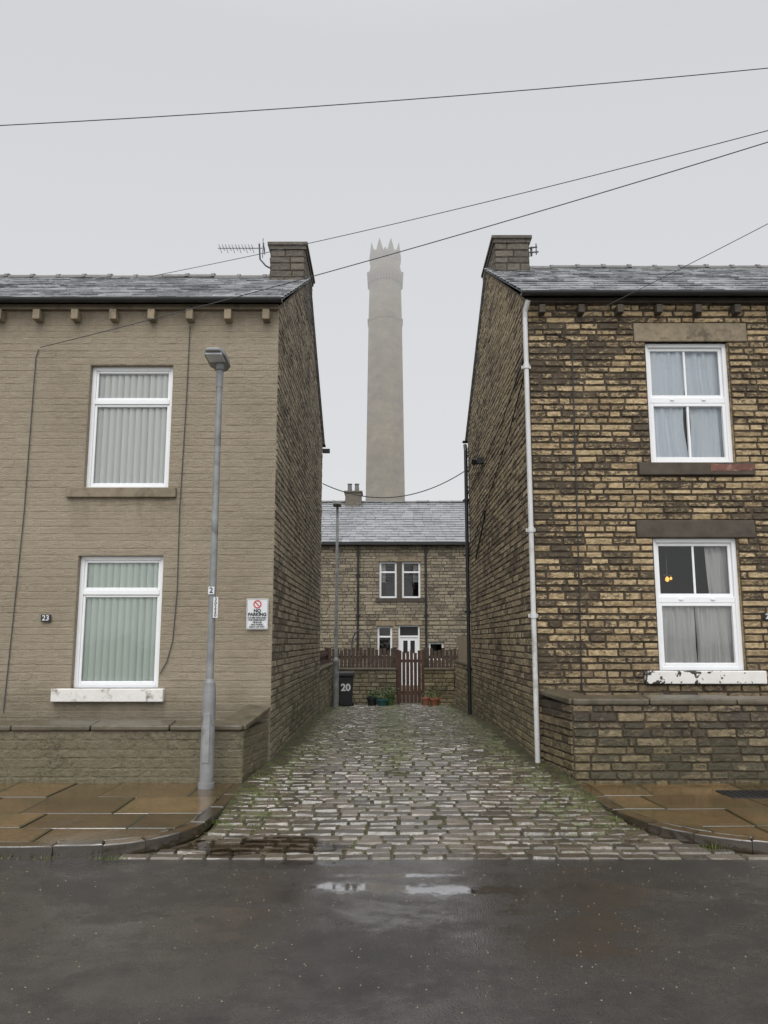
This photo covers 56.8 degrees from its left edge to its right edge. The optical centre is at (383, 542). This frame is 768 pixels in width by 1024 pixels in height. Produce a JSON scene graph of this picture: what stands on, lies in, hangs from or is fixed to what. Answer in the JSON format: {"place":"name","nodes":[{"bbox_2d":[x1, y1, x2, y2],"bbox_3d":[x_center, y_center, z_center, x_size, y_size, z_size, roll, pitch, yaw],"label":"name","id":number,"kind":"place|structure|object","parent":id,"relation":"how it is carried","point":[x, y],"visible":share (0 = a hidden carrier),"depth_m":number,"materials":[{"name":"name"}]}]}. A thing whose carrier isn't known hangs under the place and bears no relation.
{"place":"outdoors","nodes":[
{"label":"outdoors","id":0,"kind":"place"},
{"bbox_2d":[0,783,234,842],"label":"pavement","id":1,"kind":"structure","parent":0,"point":[44,812],"depth_m":6.41,"materials":[{"name":"stone"}]},
{"bbox_2d":[198,347,230,789],"bbox_3d":[-1.860,0.221,7.632,0.232,4.710,0.500,0,-8,0],"label":"street lamp","id":2,"kind":"object","parent":1,"relation":"on","point":[218,359],"visible":1,"depth_m":7.55,"materials":[{"name":"metal"}]},
{"bbox_2d":[0,856,767,1023],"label":"road","id":3,"kind":"structure","parent":0,"point":[120,975],"depth_m":3.81,"materials":[{"name":"grey asphalt"}]},
{"bbox_2d":[0,783,241,859],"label":"kerb","id":4,"kind":"structure","parent":3,"relation":"on","point":[201,825],"depth_m":5.36,"materials":[{"name":"grey stone"}]},
{"bbox_2d":[0,864,765,1022],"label":"road grit","id":5,"kind":"object","parent":3,"relation":"on","point":[388,936],"visible":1,"depth_m":3.82,"materials":[{"name":"gravel"}]},
{"bbox_2d":[581,784,767,854],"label":"kerb","id":6,"kind":"structure","parent":3,"relation":"on","point":[747,845],"depth_m":5.67,"materials":[{"name":"grey stone"}]},
{"bbox_2d":[0,68,767,125],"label":"overhead cable","id":7,"kind":"object","parent":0,"point":[384,101],"visible":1,"depth_m":7.73,"materials":[{"name":"black rubber"}]},
{"bbox_2d":[0,0,767,500],"label":"sky","id":8,"kind":"structure","parent":0,"point":[155,195],"materials":[{"name":"grey"}]},
{"bbox_2d":[0,704,767,861],"bbox_3d":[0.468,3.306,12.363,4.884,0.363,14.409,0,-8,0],"label":"cobbled lane","id":9,"kind":"structure","parent":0,"point":[447,811],"depth_m":6.66,"materials":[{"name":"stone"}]},
{"bbox_2d":[333,501,340,707],"bbox_3d":[-1.220,1.597,18.128,0.235,5.320,0.450,0,-8,0],"label":"street lamp","id":10,"kind":"object","parent":9,"relation":"on","point":[337,504],"visible":0.94,"depth_m":18.14,"materials":[{"name":"metal"}]},
{"bbox_2d":[339,671,353,705],"bbox_3d":[-1.000,3.879,18.771,0.418,0.915,0.550,0,-8,0],"label":"wheelie bin","id":11,"kind":"object","parent":9,"relation":"on","point":[346,678],"visible":0.97,"depth_m":18.55,"materials":[{"name":"plastic"}]},
{"bbox_2d":[364,689,377,705],"bbox_3d":[-0.335,4.140,18.903,0.382,0.474,0.430,0,-8,0],"label":"plant pot","id":12,"kind":"object","parent":9,"relation":"on","point":[371,701],"visible":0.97,"depth_m":18.82,"materials":[{"name":"plastic"}]},
{"bbox_2d":[373,688,390,705],"bbox_3d":[-0.059,4.120,18.816,0.484,0.490,0.484,-7,-10,40],"label":"plant pot","id":13,"kind":"object","parent":9,"relation":"on","point":[382,702],"visible":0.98,"depth_m":18.70,"materials":[{"name":"teal ceramic"}]},
{"bbox_2d":[381,685,398,705],"bbox_3d":[0.153,4.106,19.029,0.516,0.576,0.517,0,-8,0],"label":"plant pot","id":14,"kind":"object","parent":9,"relation":"on","point":[390,701],"visible":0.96,"depth_m":18.92,"materials":[{"name":"green plant"}]},
{"bbox_2d":[422,697,429,704],"bbox_3d":[1.120,4.281,18.992,0.216,0.240,0.216,0,-8,0],"label":"plant pot","id":15,"kind":"object","parent":9,"relation":"on","point":[425,700],"visible":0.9,"depth_m":18.92,"materials":[{"name":"ceramic"}]},
{"bbox_2d":[424,685,445,705],"bbox_3d":[1.351,4.131,19.079,0.621,0.561,0.657,4,-9,-27],"label":"plant pot","id":16,"kind":"object","parent":9,"relation":"on","point":[434,701],"visible":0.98,"depth_m":18.95,"materials":[{"name":"ceramic"}]},
{"bbox_2d":[195,708,683,847],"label":"fallen leaves","id":17,"kind":"object","parent":9,"relation":"on","point":[450,734],"visible":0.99,"depth_m":7.69,"materials":[{"name":"brown plant"}]},
{"bbox_2d":[396,694,588,855],"bbox_3d":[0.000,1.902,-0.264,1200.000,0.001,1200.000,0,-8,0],"label":"ground","id":18,"kind":"structure","parent":0,"point":[413,703],"depth_m":22.22,"materials":[{"name":"grey stone"}]},
{"bbox_2d":[0,704,269,783],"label":"garden wall","id":19,"kind":"structure","parent":18,"relation":"on","point":[98,751],"depth_m":7.64,"materials":[{"name":"stone"}]},
{"bbox_2d":[0,242,329,761],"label":"terraced house","id":20,"kind":"structure","parent":18,"relation":"on","point":[106,460],"depth_m":8.95,"materials":[{"name":"paint"}]},
{"bbox_2d":[50,556,164,701],"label":"window","id":21,"kind":"structure","parent":20,"relation":"in","point":[120,602],"depth_m":8.76,"materials":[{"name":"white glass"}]},
{"bbox_2d":[65,367,176,497],"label":"window","id":22,"kind":"structure","parent":20,"relation":"in","point":[130,414],"depth_m":9.11,"materials":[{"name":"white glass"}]},
{"bbox_2d":[218,242,269,268],"bbox_3d":[-2.372,-4.861,12.032,0.896,0.463,0.302,0,-8,0],"label":"tv aerial","id":23,"kind":"object","parent":20,"relation":"attached to","point":[249,248],"visible":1,"depth_m":12.04,"materials":[{"name":"metal"}]},
{"bbox_2d":[246,599,268,628],"bbox_3d":[-1.540,0.874,8.626,0.264,0.370,0.012,0,-8,0],"label":"parking sign","id":24,"kind":"object","parent":20,"relation":"attached to","point":[257,614],"visible":1,"depth_m":8.62,"materials":[{"name":"white metal"}]},
{"bbox_2d":[323,471,463,497],"bbox_3d":[0.231,-1.272,15.522,3.149,0.630,0.022,0,-8,0],"label":"overhead cable","id":25,"kind":"object","parent":20,"relation":"attached to","point":[396,496],"visible":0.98,"depth_m":15.49,"materials":[{"name":"black rubber"}]},
{"bbox_2d":[40,142,767,347],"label":"overhead cable","id":26,"kind":"object","parent":20,"relation":"attached to","point":[422,245],"visible":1,"depth_m":7.52,"materials":[{"name":"black rubber"}]},
{"bbox_2d":[148,130,767,276],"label":"overhead cable","id":27,"kind":"object","parent":20,"relation":"attached to","point":[486,201],"visible":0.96,"depth_m":9.24,"materials":[{"name":"black rubber"}]},
{"bbox_2d":[319,663,332,712],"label":"boundary wall","id":28,"kind":"structure","parent":18,"relation":"on","point":[326,687],"depth_m":16.84,"materials":[{"name":"stone"}]},
{"bbox_2d":[320,648,328,665],"bbox_3d":[-1.565,2.956,17.626,0.090,0.590,3.830,0,-8,0],"label":"timber fence","id":29,"kind":"object","parent":28,"relation":"on","point":[324,656],"visible":0.33,"depth_m":18.68,"materials":[{"name":"brown wood"}]},
{"bbox_2d":[320,647,396,694],"bbox_3d":[-0.795,3.618,19.927,2.310,1.310,0.090,0,-8,0],"label":"timber fence","id":30,"kind":"object","parent":18,"relation":"on","point":[362,657],"visible":0.31,"depth_m":19.94,"materials":[{"name":"brown wood"}]},
{"bbox_2d":[351,629,370,667],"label":"garden arch","id":31,"kind":"structure","parent":18,"relation":"on","point":[352,645],"depth_m":23.07,"materials":[{"name":"black metal"}]},
{"bbox_2d":[339,668,395,704],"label":"boundary wall","id":32,"kind":"structure","parent":18,"relation":"on","point":[366,681],"depth_m":19.49,"materials":[{"name":"stone"}]},
{"bbox_2d":[366,238,404,500],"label":"mill chimney","id":33,"kind":"object","parent":18,"relation":"on","point":[385,475],"visible":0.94,"depth_m":112.24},
{"bbox_2d":[320,484,470,693],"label":"terraced house","id":34,"kind":"structure","parent":18,"relation":"on","point":[402,576],"depth_m":26.08,"materials":[{"name":"stone"}]},
{"bbox_2d":[377,626,391,655],"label":"window","id":35,"kind":"structure","parent":34,"relation":"in","point":[378,627],"depth_m":25.85,"materials":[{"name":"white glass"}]},
{"bbox_2d":[379,562,396,597],"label":"window","id":36,"kind":"structure","parent":34,"relation":"in","point":[384,564],"depth_m":26.20,"materials":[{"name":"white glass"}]},
{"bbox_2d":[398,625,419,684],"bbox_3d":[0.910,4.102,25.781,0.780,2.160,0.080,0,-8,0],"label":"door","id":37,"kind":"structure","parent":34,"relation":"in","point":[408,635],"depth_m":25.83,"materials":[{"name":"white plastic"}]},
{"bbox_2d":[402,562,420,597],"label":"window","id":38,"kind":"structure","parent":34,"relation":"in","point":[415,571],"depth_m":26.20,"materials":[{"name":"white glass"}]},
{"bbox_2d":[429,642,443,659],"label":"window","id":39,"kind":"structure","parent":34,"relation":"in","point":[442,643],"depth_m":25.82,"materials":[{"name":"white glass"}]},
{"bbox_2d":[424,668,454,704],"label":"boundary wall","id":40,"kind":"structure","parent":18,"relation":"on","point":[443,678],"depth_m":19.49,"materials":[{"name":"stone"}]},
{"bbox_2d":[397,650,423,704],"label":"timber gate","id":41,"kind":"structure","parent":40,"relation":"attached to","point":[402,695],"depth_m":19.60,"materials":[{"name":"brown wood"}]},
{"bbox_2d":[424,647,457,690],"bbox_3d":[1.655,3.618,19.927,1.050,1.310,0.090,0,-8,0],"label":"timber fence","id":42,"kind":"object","parent":40,"relation":"on","point":[450,656],"visible":0.29,"depth_m":19.94,"materials":[{"name":"brown wood"}]},
{"bbox_2d":[454,660,471,710],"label":"boundary wall","id":43,"kind":"structure","parent":18,"relation":"on","point":[461,689],"depth_m":17.75,"materials":[{"name":"stone"}]},
{"bbox_2d":[458,634,471,661],"bbox_3d":[2.095,2.776,18.004,0.090,0.890,3.330,0,-8,0],"label":"timber fence","id":44,"kind":"object","parent":43,"relation":"on","point":[462,648],"visible":0.41,"depth_m":18.62,"materials":[{"name":"brown wood"}]},
{"bbox_2d":[462,235,767,762],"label":"terraced house","id":45,"kind":"structure","parent":18,"relation":"on","point":[614,449],"depth_m":9.02,"materials":[{"name":"stone"}]},
{"bbox_2d":[556,224,766,330],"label":"overhead cable","id":46,"kind":"object","parent":45,"relation":"attached to","point":[662,277],"visible":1,"depth_m":8.27,"materials":[{"name":"black rubber"}]},
{"bbox_2d":[663,546,671,581],"bbox_3d":[3.748,0.211,9.410,0.117,0.631,0.052,0,-8,0],"label":"ceiling lamp","id":47,"kind":"object","parent":45,"relation":"hanging from","point":[666,579],"visible":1,"depth_m":9.38,"materials":[{"name":"yellow"}]},
{"bbox_2d":[633,323,755,475],"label":"window","id":48,"kind":"structure","parent":45,"relation":"in","point":[698,369],"depth_m":9.14,"materials":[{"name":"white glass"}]},
{"bbox_2d":[636,520,766,683],"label":"window","id":49,"kind":"structure","parent":45,"relation":"in","point":[717,618],"depth_m":8.77,"materials":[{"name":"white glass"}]},
{"bbox_2d":[586,782,767,839],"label":"pavement","id":50,"kind":"structure","parent":0,"point":[706,807],"depth_m":6.56,"materials":[{"name":"stone"}]},
{"bbox_2d":[540,688,767,783],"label":"garden wall","id":51,"kind":"structure","parent":50,"relation":"on","point":[650,739],"depth_m":7.65,"materials":[{"name":"stone"}]},
{"bbox_2d":[716,790,767,798],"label":"drain cover","id":52,"kind":"object","parent":50,"relation":"on","point":[747,794],"visible":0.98,"depth_m":6.99,"materials":[{"name":"metal"}]}
]}

